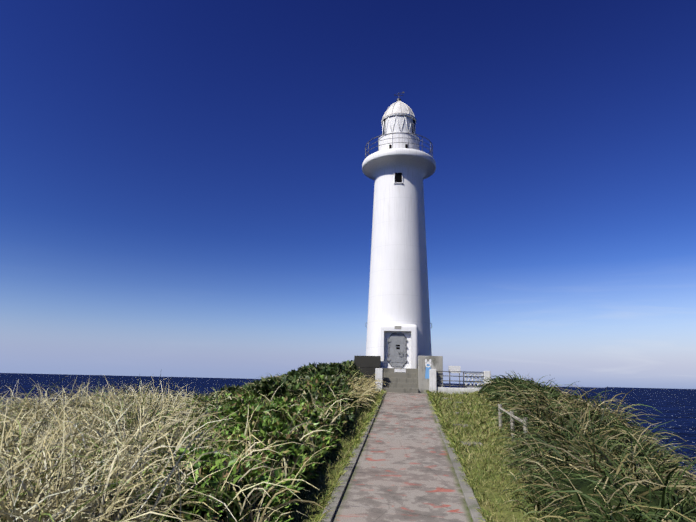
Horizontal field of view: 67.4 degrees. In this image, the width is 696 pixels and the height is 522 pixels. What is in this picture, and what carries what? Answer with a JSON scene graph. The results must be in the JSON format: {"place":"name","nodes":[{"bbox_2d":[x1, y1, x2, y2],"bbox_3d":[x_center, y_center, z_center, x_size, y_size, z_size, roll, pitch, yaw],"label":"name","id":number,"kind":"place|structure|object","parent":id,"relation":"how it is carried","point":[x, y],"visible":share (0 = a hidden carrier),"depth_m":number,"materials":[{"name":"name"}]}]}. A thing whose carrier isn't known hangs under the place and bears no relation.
{"place":"outdoors","nodes":[
{"label":"outdoors","id":0,"kind":"place"},
{"bbox_2d":[0,373,695,485],"bbox_3d":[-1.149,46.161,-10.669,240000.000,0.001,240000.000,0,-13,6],"label":"sea water","id":1,"kind":"structure","parent":0,"point":[670,405],"depth_m":2147.31,"materials":[{"name":"blue liquid"}]},
{"bbox_2d":[0,0,695,388],"label":"sky","id":2,"kind":"structure","parent":0,"point":[185,191],"materials":[{"name":"blue"}]},
{"bbox_2d":[385,115,411,133],"bbox_3d":[2.965,-7.926,30.582,1.557,1.160,0.397,0,-13,6],"label":"lantern room","id":3,"kind":"object","parent":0,"point":[400,121],"visible":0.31,"depth_m":30.50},
{"bbox_2d":[287,390,554,521],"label":"terrain","id":4,"kind":"structure","parent":0,"point":[515,513],"depth_m":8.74,"materials":[{"name":"green plant"}]},
{"bbox_2d":[0,371,313,521],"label":"pampas grass","id":5,"kind":"structure","parent":4,"relation":"on","point":[28,432],"depth_m":5.59,"materials":[{"name":"beige plant"}]},
{"bbox_2d":[21,381,369,521],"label":"grass blades","id":6,"kind":"object","parent":4,"relation":"on","point":[240,508],"visible":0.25,"depth_m":7.85,"materials":[{"name":"beige plant"}]},
{"bbox_2d":[69,374,356,521],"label":"shrub leaves","id":7,"kind":"object","parent":4,"relation":"on","point":[292,449],"visible":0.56,"depth_m":8.02,"materials":[{"name":"green plant"}]},
{"bbox_2d":[99,396,352,521],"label":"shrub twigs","id":8,"kind":"object","parent":7,"relation":"on","point":[263,464],"visible":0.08,"depth_m":7.68,"materials":[{"name":"brown plant"}]},
{"bbox_2d":[175,362,374,415],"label":"hedge grass","id":9,"kind":"structure","parent":4,"relation":"on","point":[301,384],"depth_m":17.69,"materials":[{"name":"green plant"}]},
{"bbox_2d":[216,423,348,520],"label":"shrub","id":10,"kind":"object","parent":4,"relation":"on","point":[298,494],"visible":0.02,"depth_m":8.04,"materials":[{"name":"green plant"}]},
{"bbox_2d":[202,360,371,425],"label":"hedge leaves","id":11,"kind":"object","parent":4,"relation":"on","point":[332,375],"visible":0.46,"depth_m":17.06,"materials":[{"name":"green plant"}]},
{"bbox_2d":[279,371,386,410],"bbox_3d":[-0.692,4.955,20.247,4.553,1.891,8.433,0,-13,6],"label":"dry clump","id":12,"kind":"object","parent":4,"relation":"on","point":[366,389],"visible":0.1,"depth_m":19.35,"materials":[{"name":"beige plant"}]},
{"bbox_2d":[354,356,383,387],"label":"dark wall","id":13,"kind":"structure","parent":4,"relation":"on","point":[368,365],"depth_m":25.83,"materials":[{"name":"grey concrete"}]},
{"bbox_2d":[362,148,435,355],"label":"lighthouse tower","id":14,"kind":"structure","parent":13,"relation":"on","point":[398,289],"depth_m":28.45,"materials":[{"name":"white paint"}]},
{"bbox_2d":[377,324,417,368],"bbox_3d":[2.566,4.404,26.773,2.060,2.240,1.050,0,-13,6],"label":"entrance portal","id":15,"kind":"object","parent":14,"relation":"attached to","point":[408,331],"visible":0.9,"depth_m":26.40,"materials":[{"name":"white paint"}]},
{"bbox_2d":[387,333,406,367],"bbox_3d":[2.482,4.506,26.375,1.007,1.740,0.132,0,-13,6],"label":"hatch door","id":16,"kind":"structure","parent":15,"relation":"attached to","point":[397,358],"depth_m":26.37,"materials":[{"name":"grey metal"}]},
{"bbox_2d":[388,333,406,366],"bbox_3d":[2.506,4.519,26.431,0.916,1.693,0.012,0,-13,6],"label":"hatch gasket","id":17,"kind":"object","parent":16,"relation":"attached to","point":[406,349],"visible":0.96,"depth_m":26.45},
{"bbox_2d":[395,173,401,182],"bbox_3d":[2.826,-4.614,29.283,0.400,0.600,0.304,0,-13,6],"label":"window","id":18,"kind":"structure","parent":14,"relation":"in","point":[398,177],"depth_m":29.14,"materials":[{"name":"black glass"}]},
{"bbox_2d":[394,172,402,183],"bbox_3d":[2.819,-4.621,29.221,0.520,0.685,0.272,0,-13,6],"label":"window frame","id":19,"kind":"object","parent":14,"relation":"attached to","point":[402,178],"visible":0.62,"depth_m":29.09,"materials":[{"name":"white metal"}]},
{"bbox_2d":[365,132,432,157],"bbox_3d":[3.014,-6.263,30.979,4.004,0.959,4.004,0,-13,6],"label":"gallery railing","id":20,"kind":"object","parent":14,"relation":"on","point":[430,152],"visible":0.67,"depth_m":29.48,"materials":[{"name":"white metal"}]},
{"bbox_2d":[379,132,419,150],"bbox_3d":[3.019,-6.492,31.032,2.500,1.390,2.500,0,-13,6],"label":"lantern watch room","id":21,"kind":"object","parent":14,"relation":"on","point":[400,137],"visible":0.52,"depth_m":30.04,"materials":[{"name":"white metal"}]},
{"bbox_2d":[381,114,415,134],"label":"lantern glazing bars","id":22,"kind":"object","parent":21,"relation":"on","point":[414,128],"visible":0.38,"depth_m":30.69,"materials":[{"name":"white metal"}]},
{"bbox_2d":[381,101,415,121],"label":"lantern roof","id":23,"kind":"structure","parent":22,"relation":"on","point":[398,107],"depth_m":30.82,"materials":[{"name":"white metal"}]},
{"bbox_2d":[383,118,414,133],"bbox_3d":[3.048,-7.754,31.322,1.900,1.240,1.900,0,-13,6],"label":"lantern room glass","id":24,"kind":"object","parent":22,"relation":"attached to","point":[413,125],"depth_m":31.05,"materials":[{"name":"glass"}]},
{"bbox_2d":[383,368,418,392],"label":"entrance steps","id":25,"kind":"structure","parent":4,"relation":"on","point":[403,382],"depth_m":24.74,"materials":[{"name":"concrete"}]},
{"bbox_2d":[394,369,405,371],"bbox_3d":[2.533,5.322,25.343,0.550,0.150,0.012,0,-13,6],"label":"step plaque","id":26,"kind":"object","parent":25,"relation":"attached to","point":[399,370],"visible":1,"depth_m":25.34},
{"bbox_2d":[318,391,485,521],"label":"path kerbs","id":27,"kind":"structure","parent":4,"relation":"on","point":[468,494],"depth_m":8.65,"materials":[{"name":"grey concrete"}]},
{"bbox_2d":[332,392,472,521],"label":"path slab","id":28,"kind":"structure","parent":4,"relation":"on","point":[403,471],"depth_m":9.39,"materials":[{"name":"concrete"}]},
{"bbox_2d":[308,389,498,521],"bbox_3d":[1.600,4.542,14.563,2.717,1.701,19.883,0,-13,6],"label":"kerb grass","id":29,"kind":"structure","parent":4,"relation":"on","point":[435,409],"depth_m":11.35,"materials":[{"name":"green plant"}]},
{"bbox_2d":[418,356,442,392],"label":"concrete wing wall","id":30,"kind":"structure","parent":4,"relation":"on","point":[437,365],"depth_m":24.42,"materials":[{"name":"grey concrete"}]},
{"bbox_2d":[425,364,430,378],"bbox_3d":[3.751,5.159,24.417,0.300,0.669,0.004,0,-13,6],"label":"blue mascot paint","id":31,"kind":"object","parent":30,"relation":"attached to","point":[427,372],"visible":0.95,"depth_m":24.41,"materials":[{"name":"blue"}]},
{"bbox_2d":[425,359,430,366],"bbox_3d":[3.760,4.798,24.500,0.300,0.384,0.001,0,-13,6],"label":"white mascot paint","id":32,"kind":"object","parent":30,"relation":"attached to","point":[427,362],"visible":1,"depth_m":24.50,"materials":[{"name":"white"}]},
{"bbox_2d":[375,368,490,393],"bbox_3d":[3.906,5.839,24.170,5.280,1.600,0.350,0,-13,6],"label":"white fence base","id":33,"kind":"object","parent":4,"relation":"on","point":[433,387],"visible":0.4,"depth_m":24.02,"materials":[{"name":"white concrete"}]},
{"bbox_2d":[436,371,483,387],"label":"fence rails","id":34,"kind":"object","parent":33,"relation":"on","point":[463,381],"visible":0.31,"depth_m":24.09,"materials":[{"name":"grey metal"}]},
{"bbox_2d":[465,373,483,387],"bbox_3d":[5.826,5.503,24.072,0.876,0.678,0.050,0,-13,6],"label":"lattice fence","id":35,"kind":"object","parent":34,"relation":"attached to","point":[472,380],"visible":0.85,"depth_m":24.07,"materials":[{"name":"white metal"}]},
{"bbox_2d":[444,398,482,445],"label":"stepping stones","id":36,"kind":"object","parent":4,"relation":"on","point":[468,443],"visible":0.12,"depth_m":12.32,"materials":[{"name":"grey stone"}]},
{"bbox_2d":[498,404,528,442],"bbox_3d":[4.095,4.202,13.039,0.103,1.100,2.901,0,-13,5],"label":"handrail","id":37,"kind":"object","parent":4,"relation":"on","point":[510,414],"visible":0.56,"depth_m":12.95,"materials":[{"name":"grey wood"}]},
{"bbox_2d":[473,372,695,521],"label":"bank grass","id":38,"kind":"structure","parent":4,"relation":"on","point":[648,471],"depth_m":8.98,"materials":[{"name":"green plant"}]},
{"bbox_2d":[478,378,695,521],"bbox_3d":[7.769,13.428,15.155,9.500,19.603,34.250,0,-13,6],"label":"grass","id":39,"kind":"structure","parent":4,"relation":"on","point":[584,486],"depth_m":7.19,"materials":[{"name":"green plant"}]},
{"bbox_2d":[448,366,460,372],"bbox_3d":[5.219,5.312,25.564,0.580,0.350,0.030,0,-13,6],"label":"sign board","id":40,"kind":"object","parent":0,"point":[454,368],"visible":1,"depth_m":25.55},
{"bbox_2d":[543,384,605,387],"bbox_3d":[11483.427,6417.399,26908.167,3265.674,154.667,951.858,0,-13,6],"label":"distant headland","id":41,"kind":"structure","parent":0,"point":[574,385],"depth_m":26862.76,"materials":[{"name":"grey"}]}
]}

